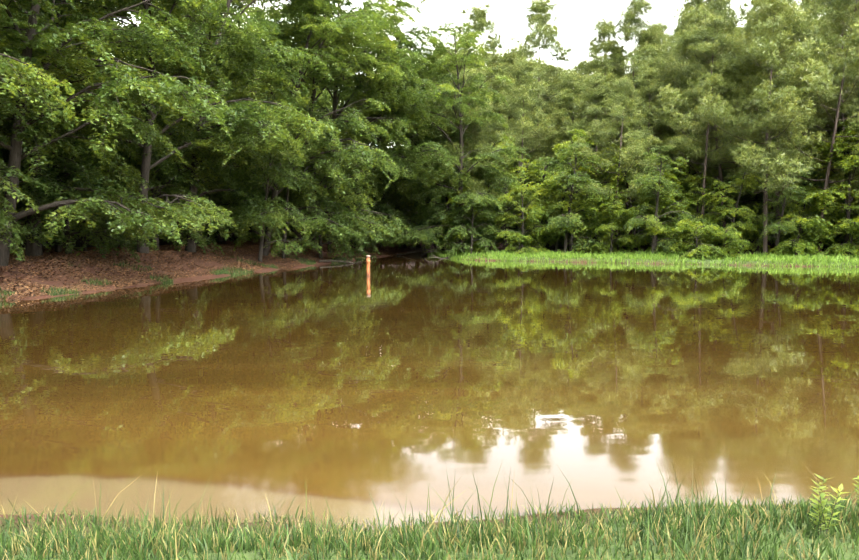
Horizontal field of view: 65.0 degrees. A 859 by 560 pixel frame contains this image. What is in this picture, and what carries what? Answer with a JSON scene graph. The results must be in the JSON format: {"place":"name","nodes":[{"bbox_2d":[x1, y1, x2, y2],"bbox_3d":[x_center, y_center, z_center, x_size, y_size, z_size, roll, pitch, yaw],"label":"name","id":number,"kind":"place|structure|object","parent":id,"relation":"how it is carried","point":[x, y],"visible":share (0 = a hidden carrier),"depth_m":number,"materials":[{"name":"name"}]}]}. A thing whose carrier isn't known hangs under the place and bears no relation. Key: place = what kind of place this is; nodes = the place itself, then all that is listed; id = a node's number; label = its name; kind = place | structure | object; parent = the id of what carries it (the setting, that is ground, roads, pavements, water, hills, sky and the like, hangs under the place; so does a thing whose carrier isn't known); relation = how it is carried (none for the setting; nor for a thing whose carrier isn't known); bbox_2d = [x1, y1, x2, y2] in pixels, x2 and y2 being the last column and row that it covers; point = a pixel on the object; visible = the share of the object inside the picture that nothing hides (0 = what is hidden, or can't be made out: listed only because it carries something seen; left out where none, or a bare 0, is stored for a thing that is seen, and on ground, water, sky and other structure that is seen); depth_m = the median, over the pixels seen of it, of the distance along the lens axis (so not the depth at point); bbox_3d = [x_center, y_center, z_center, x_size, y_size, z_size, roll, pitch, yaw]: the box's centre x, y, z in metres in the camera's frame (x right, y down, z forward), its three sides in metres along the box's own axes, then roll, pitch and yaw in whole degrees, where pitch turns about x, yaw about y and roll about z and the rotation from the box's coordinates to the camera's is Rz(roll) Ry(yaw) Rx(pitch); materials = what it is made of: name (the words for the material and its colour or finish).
{"place":"outdoors","nodes":[
{"label":"outdoors","id":0,"kind":"place"},
{"bbox_2d":[0,239,411,300],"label":"leaf litter ground","id":1,"kind":"structure","parent":0,"point":[247,247],"depth_m":28.87,"materials":[{"name":"brown soil"}]},
{"bbox_2d":[0,38,90,251],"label":"tree","id":2,"kind":"object","parent":1,"relation":"on","point":[29,227],"visible":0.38,"depth_m":25.43,"materials":[{"name":"green plant"}]},
{"bbox_2d":[0,0,134,246],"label":"tree","id":3,"kind":"object","parent":1,"relation":"on","point":[77,243],"depth_m":34.53,"materials":[{"name":"green plant"}]},
{"bbox_2d":[0,108,141,262],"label":"tree","id":4,"kind":"object","parent":1,"relation":"on","point":[83,232],"visible":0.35,"depth_m":28.40,"materials":[{"name":"green plant"}]},
{"bbox_2d":[42,106,156,250],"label":"tree","id":5,"kind":"object","parent":1,"relation":"on","point":[119,153],"visible":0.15,"depth_m":31.43,"materials":[{"name":"green plant"}]},
{"bbox_2d":[108,114,224,254],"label":"tree","id":6,"kind":"object","parent":1,"relation":"on","point":[196,237],"visible":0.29,"depth_m":34.57,"materials":[{"name":"green plant"}]},
{"bbox_2d":[115,58,259,244],"bbox_3d":[-15.379,-7.778,42.034,9.868,12.963,8.075,-2,5,-22],"label":"tree","id":7,"kind":"object","parent":1,"relation":"on","point":[157,176],"visible":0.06,"depth_m":42.31,"materials":[{"name":"green plant"}]},
{"bbox_2d":[162,163,242,246],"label":"tree","id":8,"kind":"object","parent":1,"relation":"on","point":[218,230],"visible":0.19,"depth_m":44.61,"materials":[{"name":"green plant"}]},
{"bbox_2d":[250,130,344,258],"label":"tree","id":9,"kind":"object","parent":1,"relation":"on","point":[286,220],"visible":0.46,"depth_m":39.74,"materials":[{"name":"green plant"}]},
{"bbox_2d":[331,127,405,249],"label":"tree","id":10,"kind":"object","parent":1,"relation":"on","point":[389,208],"visible":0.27,"depth_m":51.14,"materials":[{"name":"green plant"}]},
{"bbox_2d":[0,255,858,529],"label":"pond water","id":11,"kind":"structure","parent":0,"point":[345,386],"depth_m":8.78,"materials":[{"name":"brown liquid"}]},
{"bbox_2d":[0,188,858,559],"bbox_3d":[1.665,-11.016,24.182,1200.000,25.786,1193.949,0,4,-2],"label":"ground","id":12,"kind":"structure","parent":0,"point":[404,250],"depth_m":4.75,"materials":[{"name":"brown soil"}]},
{"bbox_2d":[0,0,106,210],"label":"tree","id":13,"kind":"object","parent":12,"relation":"on","point":[23,30],"visible":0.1,"depth_m":25.52,"materials":[{"name":"green plant"}]},
{"bbox_2d":[0,0,115,260],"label":"tree","id":14,"kind":"object","parent":12,"relation":"on","point":[36,103],"visible":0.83,"depth_m":20.93,"materials":[{"name":"green plant"}]},
{"bbox_2d":[0,103,136,253],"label":"tree","id":15,"kind":"object","parent":12,"relation":"on","point":[56,241],"visible":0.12,"depth_m":29.27,"materials":[{"name":"green plant"}]},
{"bbox_2d":[0,0,191,246],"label":"tree","id":16,"kind":"object","parent":12,"relation":"on","point":[120,2],"visible":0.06,"depth_m":32.42,"materials":[{"name":"green plant"}]},
{"bbox_2d":[0,0,234,265],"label":"tree","id":17,"kind":"object","parent":12,"relation":"on","point":[78,30],"visible":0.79,"depth_m":23.68,"materials":[{"name":"green plant"}]},
{"bbox_2d":[0,0,254,255],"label":"tree","id":18,"kind":"object","parent":12,"relation":"on","point":[126,69],"visible":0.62,"depth_m":25.43,"materials":[{"name":"green plant"}]},
{"bbox_2d":[53,0,237,241],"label":"tree","id":19,"kind":"object","parent":12,"relation":"on","point":[210,123],"depth_m":41.67,"materials":[{"name":"green plant"}]},
{"bbox_2d":[17,0,340,252],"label":"tree","id":20,"kind":"object","parent":12,"relation":"on","point":[244,105],"visible":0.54,"depth_m":30.66,"materials":[{"name":"green plant"}]},
{"bbox_2d":[0,253,363,300],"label":"bank grass","id":21,"kind":"structure","parent":12,"relation":"on","point":[216,272],"depth_m":28.26,"materials":[{"name":"green plant"}]},
{"bbox_2d":[105,0,262,241],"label":"tree","id":22,"kind":"object","parent":12,"relation":"on","point":[218,236],"depth_m":47.98,"materials":[{"name":"green plant"}]},
{"bbox_2d":[114,0,337,252],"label":"tree","id":23,"kind":"object","parent":12,"relation":"on","point":[253,52],"visible":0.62,"depth_m":33.34,"materials":[{"name":"green plant"}]},
{"bbox_2d":[229,0,276,39],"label":"tree","id":24,"kind":"object","parent":12,"relation":"on","point":[251,7],"visible":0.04,"depth_m":64.89,"materials":[{"name":"green plant"}]},
{"bbox_2d":[222,133,317,261],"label":"tree","id":25,"kind":"object","parent":12,"relation":"on","point":[255,165],"visible":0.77,"depth_m":36.67,"materials":[{"name":"green plant"}]},
{"bbox_2d":[197,0,399,255],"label":"tree","id":26,"kind":"object","parent":12,"relation":"on","point":[337,31],"visible":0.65,"depth_m":38.17,"materials":[{"name":"green plant"}]},
{"bbox_2d":[213,0,436,252],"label":"tree","id":27,"kind":"object","parent":12,"relation":"on","point":[345,216],"visible":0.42,"depth_m":42.56,"materials":[{"name":"green plant"}]},
{"bbox_2d":[281,153,372,261],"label":"tree","id":28,"kind":"object","parent":12,"relation":"on","point":[353,207],"visible":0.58,"depth_m":43.54,"materials":[{"name":"green plant"}]},
{"bbox_2d":[295,143,380,258],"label":"tree","id":29,"kind":"object","parent":12,"relation":"on","point":[357,241],"visible":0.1,"depth_m":48.18,"materials":[{"name":"green plant"}]},
{"bbox_2d":[269,0,415,248],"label":"tree","id":30,"kind":"object","parent":12,"relation":"on","point":[381,39],"visible":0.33,"depth_m":44.71,"materials":[{"name":"green plant"}]},
{"bbox_2d":[303,0,462,247],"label":"tree","id":31,"kind":"object","parent":12,"relation":"on","point":[406,92],"visible":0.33,"depth_m":50.85,"materials":[{"name":"green plant"}]},
{"bbox_2d":[326,21,457,248],"bbox_3d":[-2.997,-11.486,55.912,12.131,19.049,13.702,1,4,8],"label":"tree","id":32,"kind":"object","parent":12,"relation":"on","point":[371,110],"visible":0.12,"depth_m":53.18,"materials":[{"name":"green plant"}]},
{"bbox_2d":[355,70,456,247],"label":"tree","id":33,"kind":"object","parent":12,"relation":"on","point":[415,205],"visible":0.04,"depth_m":57.45,"materials":[{"name":"green plant"}]},
{"bbox_2d":[0,493,858,559],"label":"short grass","id":34,"kind":"structure","parent":12,"relation":"on","point":[633,535],"depth_m":3.91,"materials":[{"name":"green plant"}]},
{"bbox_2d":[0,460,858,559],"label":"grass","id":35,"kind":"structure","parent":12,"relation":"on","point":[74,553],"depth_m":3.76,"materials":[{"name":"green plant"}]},
{"bbox_2d":[361,62,498,251],"bbox_3d":[-0.218,-9.859,54.920,10.624,16.682,12.000,-3,5,-40],"label":"tree","id":36,"kind":"object","parent":12,"relation":"on","point":[435,195],"visible":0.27,"depth_m":53.20,"materials":[{"name":"green plant"}]},
{"bbox_2d":[404,133,488,250],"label":"tree","id":37,"kind":"object","parent":12,"relation":"on","point":[438,210],"visible":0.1,"depth_m":53.02,"materials":[{"name":"green plant"}]},
{"bbox_2d":[367,21,529,251],"bbox_3d":[1.274,-10.352,51.567,12.924,17.938,12.229,-4,6,-41],"label":"tree","id":38,"kind":"object","parent":12,"relation":"on","point":[481,197],"visible":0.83,"depth_m":49.55,"materials":[{"name":"green plant"}]},
{"bbox_2d":[434,179,492,252],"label":"tree","id":39,"kind":"object","parent":12,"relation":"on","point":[443,222],"visible":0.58,"depth_m":52.46,"materials":[{"name":"green plant"}]},
{"bbox_2d":[432,165,496,252],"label":"tree","id":40,"kind":"object","parent":12,"relation":"on","point":[474,244],"visible":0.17,"depth_m":53.37,"materials":[{"name":"green plant"}]},
{"bbox_2d":[418,70,515,210],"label":"pine","id":41,"kind":"object","parent":12,"relation":"on","point":[482,150],"visible":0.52,"depth_m":52.84,"materials":[{"name":"green plant"}]},
{"bbox_2d":[439,191,502,256],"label":"tree","id":42,"kind":"object","parent":12,"relation":"on","point":[471,231],"visible":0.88,"depth_m":49.87,"materials":[{"name":"green plant"}]},
{"bbox_2d":[426,49,521,246],"bbox_3d":[3.364,-10.710,57.287,7.890,17.784,8.805,3,5,35],"label":"pine","id":43,"kind":"object","parent":12,"relation":"on","point":[465,147],"visible":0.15,"depth_m":56.04,"materials":[{"name":"green plant"}]},
{"bbox_2d":[441,133,518,250],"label":"tree","id":44,"kind":"object","parent":12,"relation":"on","point":[501,144],"visible":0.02,"depth_m":55.15,"materials":[{"name":"green plant"}]},
{"bbox_2d":[451,0,530,240],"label":"pine","id":45,"kind":"object","parent":12,"relation":"on","point":[478,15],"visible":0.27,"depth_m":61.86,"materials":[{"name":"green plant"}]},
{"bbox_2d":[484,174,544,251],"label":"tree","id":46,"kind":"object","parent":12,"relation":"on","point":[498,185],"visible":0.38,"depth_m":52.20,"materials":[{"name":"green plant"}]},
{"bbox_2d":[483,60,551,245],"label":"pine","id":47,"kind":"object","parent":12,"relation":"on","point":[502,69],"visible":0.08,"depth_m":62.97,"materials":[{"name":"green plant"}]},
{"bbox_2d":[490,51,547,227],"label":"pine","id":48,"kind":"object","parent":12,"relation":"on","point":[507,62],"visible":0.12,"depth_m":64.80,"materials":[{"name":"green plant"}]},
{"bbox_2d":[504,233,534,254],"bbox_3d":[6.525,-2.469,48.896,2.267,2.126,2.441,-3,5,-39],"label":"shrub","id":49,"kind":"object","parent":12,"relation":"on","point":[524,250],"visible":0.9,"depth_m":48.59,"materials":[{"name":"green plant"}]},
{"bbox_2d":[484,53,555,226],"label":"pine","id":50,"kind":"object","parent":12,"relation":"on","point":[527,80],"visible":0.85,"depth_m":56.81,"materials":[{"name":"green plant"}]},
{"bbox_2d":[482,154,563,247],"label":"tree","id":51,"kind":"object","parent":12,"relation":"on","point":[518,171],"visible":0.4,"depth_m":53.91,"materials":[{"name":"green plant"}]},
{"bbox_2d":[493,176,555,253],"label":"tree","id":52,"kind":"object","parent":12,"relation":"on","point":[517,190],"visible":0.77,"depth_m":49.68,"materials":[{"name":"green plant"}]},
{"bbox_2d":[501,0,576,189],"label":"pine","id":53,"kind":"object","parent":12,"relation":"on","point":[542,28],"visible":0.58,"depth_m":63.28,"materials":[{"name":"green plant"}]},
{"bbox_2d":[496,156,588,251],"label":"tree","id":54,"kind":"object","parent":12,"relation":"on","point":[553,163],"visible":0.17,"depth_m":53.68,"materials":[{"name":"green plant"}]},
{"bbox_2d":[514,189,570,249],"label":"tree","id":55,"kind":"object","parent":12,"relation":"on","point":[531,223],"visible":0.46,"depth_m":50.90,"materials":[{"name":"green plant"}]},
{"bbox_2d":[513,63,573,192],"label":"tree","id":56,"kind":"object","parent":12,"relation":"on","point":[552,102],"visible":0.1,"depth_m":68.08,"materials":[{"name":"green plant"}]},
{"bbox_2d":[518,158,593,251],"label":"tree","id":57,"kind":"object","parent":12,"relation":"on","point":[563,203],"visible":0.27,"depth_m":50.99,"materials":[{"name":"green plant"}]},
{"bbox_2d":[528,71,605,199],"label":"pine","id":58,"kind":"object","parent":12,"relation":"on","point":[570,80],"visible":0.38,"depth_m":60.76,"materials":[{"name":"green plant"}]},
{"bbox_2d":[537,142,608,252],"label":"tree","id":59,"kind":"object","parent":12,"relation":"on","point":[573,177],"visible":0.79,"depth_m":48.73,"materials":[{"name":"green plant"}]},
{"bbox_2d":[534,59,612,235],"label":"pine","id":60,"kind":"object","parent":12,"relation":"on","point":[578,66],"visible":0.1,"depth_m":62.94,"materials":[{"name":"green plant"}]},
{"bbox_2d":[537,155,614,252],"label":"tree","id":61,"kind":"object","parent":12,"relation":"on","point":[571,229],"visible":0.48,"depth_m":49.91,"materials":[{"name":"green plant"}]},
{"bbox_2d":[549,128,637,250],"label":"tree","id":62,"kind":"object","parent":12,"relation":"on","point":[573,140],"visible":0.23,"depth_m":51.76,"materials":[{"name":"green plant"}]},
{"bbox_2d":[563,72,625,240],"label":"pine","id":63,"kind":"object","parent":12,"relation":"on","point":[600,89],"visible":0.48,"depth_m":56.06,"materials":[{"name":"green plant"}]},
{"bbox_2d":[555,17,644,199],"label":"pine","id":64,"kind":"object","parent":12,"relation":"on","point":[604,30],"visible":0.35,"depth_m":58.87,"materials":[{"name":"green plant"}]},
{"bbox_2d":[590,195,636,253],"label":"tree","id":65,"kind":"object","parent":12,"relation":"on","point":[610,206],"visible":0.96,"depth_m":47.90,"materials":[{"name":"green plant"}]},
{"bbox_2d":[580,169,649,253],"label":"tree","id":66,"kind":"object","parent":12,"relation":"on","point":[607,197],"visible":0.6,"depth_m":49.44,"materials":[{"name":"green plant"}]},
{"bbox_2d":[573,76,664,252],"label":"pine","id":67,"kind":"object","parent":12,"relation":"on","point":[624,87],"visible":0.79,"depth_m":49.41,"materials":[{"name":"green plant"}]},
{"bbox_2d":[561,0,681,234],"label":"pine","id":68,"kind":"object","parent":12,"relation":"on","point":[630,18],"visible":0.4,"depth_m":56.54,"materials":[{"name":"green plant"}]},
{"bbox_2d":[587,140,657,251],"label":"tree","id":69,"kind":"object","parent":12,"relation":"on","point":[630,247],"visible":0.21,"depth_m":50.97,"materials":[{"name":"green plant"}]},
{"bbox_2d":[587,24,682,232],"bbox_3d":[18.323,-12.434,58.068,9.040,18.601,7.227,-2,5,-22],"label":"pine","id":70,"kind":"object","parent":12,"relation":"on","point":[658,35],"visible":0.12,"depth_m":56.96,"materials":[{"name":"green plant"}]},
{"bbox_2d":[601,156,677,251],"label":"tree","id":71,"kind":"object","parent":12,"relation":"on","point":[615,169],"visible":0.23,"depth_m":50.01,"materials":[{"name":"green plant"}]},
{"bbox_2d":[425,246,858,266],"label":"grass","id":72,"kind":"structure","parent":12,"relation":"on","point":[814,259],"depth_m":43.70,"materials":[{"name":"green plant"}]},
{"bbox_2d":[607,56,686,247],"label":"pine","id":73,"kind":"object","parent":12,"relation":"on","point":[647,77],"visible":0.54,"depth_m":51.22,"materials":[{"name":"green plant"}]},
{"bbox_2d":[617,161,697,252],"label":"tree","id":74,"kind":"object","parent":12,"relation":"on","point":[672,207],"visible":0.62,"depth_m":46.78,"materials":[{"name":"green plant"}]},
{"bbox_2d":[611,57,708,234],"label":"pine","id":75,"kind":"object","parent":12,"relation":"on","point":[654,132],"visible":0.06,"depth_m":53.17,"materials":[{"name":"green plant"}]},
{"bbox_2d":[624,145,710,253],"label":"tree","id":76,"kind":"object","parent":12,"relation":"on","point":[654,156],"visible":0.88,"depth_m":44.98,"materials":[{"name":"green plant"}]},
{"bbox_2d":[632,149,717,251],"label":"tree","id":77,"kind":"object","parent":12,"relation":"on","point":[695,214],"visible":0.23,"depth_m":49.67,"materials":[{"name":"green plant"}]},
{"bbox_2d":[637,2,725,167],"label":"pine","id":78,"kind":"object","parent":12,"relation":"on","point":[681,31],"visible":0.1,"depth_m":56.29,"materials":[{"name":"green plant"}]},
{"bbox_2d":[645,147,737,240],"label":"tree","id":79,"kind":"object","parent":12,"relation":"on","point":[713,170],"visible":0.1,"depth_m":52.39,"materials":[{"name":"green plant"}]},
{"bbox_2d":[670,219,724,259],"bbox_3d":[17.286,-2.437,43.477,3.400,3.189,3.662,-1,4,-18],"label":"shrub","id":80,"kind":"object","parent":12,"relation":"on","point":[691,227],"visible":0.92,"depth_m":43.11,"materials":[{"name":"green plant"}]},
{"bbox_2d":[661,164,733,251],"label":"tree","id":81,"kind":"object","parent":12,"relation":"on","point":[697,180],"visible":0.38,"depth_m":48.72,"materials":[{"name":"green plant"}]},
{"bbox_2d":[653,13,765,251],"bbox_3d":[19.899,-10.167,48.069,7.409,17.384,7.219,1,4,9],"label":"pine","id":82,"kind":"object","parent":12,"relation":"on","point":[709,30],"visible":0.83,"depth_m":46.92,"materials":[{"name":"green plant"}]},
{"bbox_2d":[679,180,748,243],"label":"tree","id":83,"kind":"object","parent":12,"relation":"on","point":[695,206],"visible":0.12,"depth_m":50.03,"materials":[{"name":"green plant"}]},
{"bbox_2d":[633,0,796,249],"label":"pine","id":84,"kind":"object","parent":12,"relation":"on","point":[685,40],"visible":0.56,"depth_m":49.33,"materials":[{"name":"green plant"}]},
{"bbox_2d":[666,12,775,245],"bbox_3d":[22.497,-11.119,51.861,8.170,18.415,9.118,0,4,4],"label":"pine","id":85,"kind":"object","parent":12,"relation":"on","point":[695,101],"visible":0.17,"depth_m":50.87,"materials":[{"name":"green plant"}]},
{"bbox_2d":[703,226,749,259],"bbox_3d":[18.930,-2.206,43.108,2.929,2.551,2.720,-1,4,-17],"label":"shrub","id":86,"kind":"object","parent":12,"relation":"on","point":[729,233],"visible":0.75,"depth_m":42.70,"materials":[{"name":"green plant"}]},
{"bbox_2d":[694,170,764,251],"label":"tree","id":87,"kind":"object","parent":12,"relation":"on","point":[744,227],"visible":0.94,"depth_m":45.50,"materials":[{"name":"green plant"}]},
{"bbox_2d":[738,201,775,253],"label":"tree","id":88,"kind":"object","parent":12,"relation":"on","point":[751,236],"visible":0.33,"depth_m":48.12,"materials":[{"name":"green plant"}]},
{"bbox_2d":[726,132,804,249],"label":"tree","id":89,"kind":"object","parent":12,"relation":"on","point":[772,195],"visible":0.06,"depth_m":50.21,"materials":[{"name":"green plant"}]},
{"bbox_2d":[697,0,837,254],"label":"pine","id":90,"kind":"object","parent":12,"relation":"on","point":[760,27],"visible":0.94,"depth_m":43.04,"materials":[{"name":"green plant"}]},
{"bbox_2d":[735,0,800,197],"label":"pine","id":91,"kind":"object","parent":12,"relation":"on","point":[743,12],"visible":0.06,"depth_m":66.79,"materials":[{"name":"green plant"}]},
{"bbox_2d":[748,161,819,253],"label":"tree","id":92,"kind":"object","parent":12,"relation":"on","point":[783,206],"visible":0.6,"depth_m":43.89,"materials":[{"name":"green plant"}]},
{"bbox_2d":[719,0,853,247],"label":"pine","id":93,"kind":"object","parent":12,"relation":"on","point":[749,71],"visible":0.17,"depth_m":46.53,"materials":[{"name":"green plant"}]},
{"bbox_2d":[721,2,857,241],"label":"pine","id":94,"kind":"object","parent":12,"relation":"on","point":[830,125],"visible":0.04,"depth_m":51.66,"materials":[{"name":"green plant"}]},
{"bbox_2d":[766,208,835,256],"bbox_3d":[24.231,-2.752,44.012,4.467,3.890,4.148,-3,5,-39],"label":"shrub","id":95,"kind":"object","parent":12,"relation":"on","point":[808,221],"visible":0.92,"depth_m":43.34,"materials":[{"name":"green plant"}]},
{"bbox_2d":[768,178,837,254],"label":"tree","id":96,"kind":"object","parent":12,"relation":"on","point":[810,190],"visible":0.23,"depth_m":46.27,"materials":[{"name":"green plant"}]},
{"bbox_2d":[755,0,858,252],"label":"pine","id":97,"kind":"object","parent":12,"relation":"on","point":[848,66],"visible":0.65,"depth_m":43.10,"materials":[{"name":"green plant"}]},
{"bbox_2d":[781,171,847,248],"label":"tree","id":98,"kind":"object","parent":12,"relation":"on","point":[819,183],"visible":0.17,"depth_m":48.18,"materials":[{"name":"green plant"}]},
{"bbox_2d":[775,0,858,245],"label":"pine","id":99,"kind":"object","parent":12,"relation":"on","point":[825,25],"visible":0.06,"depth_m":47.49,"materials":[{"name":"green plant"}]},
{"bbox_2d":[788,0,848,205],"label":"pine","id":100,"kind":"object","parent":12,"relation":"on","point":[806,5],"visible":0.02,"depth_m":57.69,"materials":[{"name":"green plant"}]},
{"bbox_2d":[783,120,858,254],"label":"tree","id":101,"kind":"object","parent":12,"relation":"on","point":[837,198],"visible":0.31,"depth_m":45.55,"materials":[{"name":"green plant"}]},
{"bbox_2d":[790,125,858,254],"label":"tree","id":102,"kind":"object","parent":12,"relation":"on","point":[819,197],"visible":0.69,"depth_m":43.46,"materials":[{"name":"green plant"}]},
{"bbox_2d":[806,474,848,537],"bbox_3d":[2.236,1.289,3.836,0.181,0.346,0.325,1,4,14],"label":"weed plant","id":103,"kind":"object","parent":12,"relation":"on","point":[819,503],"visible":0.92,"depth_m":3.80,"materials":[{"name":"green plant"}]},
{"bbox_2d":[822,215,858,257],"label":"shrub","id":104,"kind":"object","parent":12,"relation":"on","point":[835,248],"visible":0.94,"depth_m":42.94,"materials":[{"name":"green plant"}]},
{"bbox_2d":[829,84,858,190],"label":"tree","id":105,"kind":"object","parent":12,"relation":"on","point":[855,103],"visible":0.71,"depth_m":44.33,"materials":[{"name":"green plant"}]},
{"bbox_2d":[114,0,820,147],"label":"sky","id":106,"kind":"structure","parent":0,"point":[577,16],"materials":[{"name":"white"}]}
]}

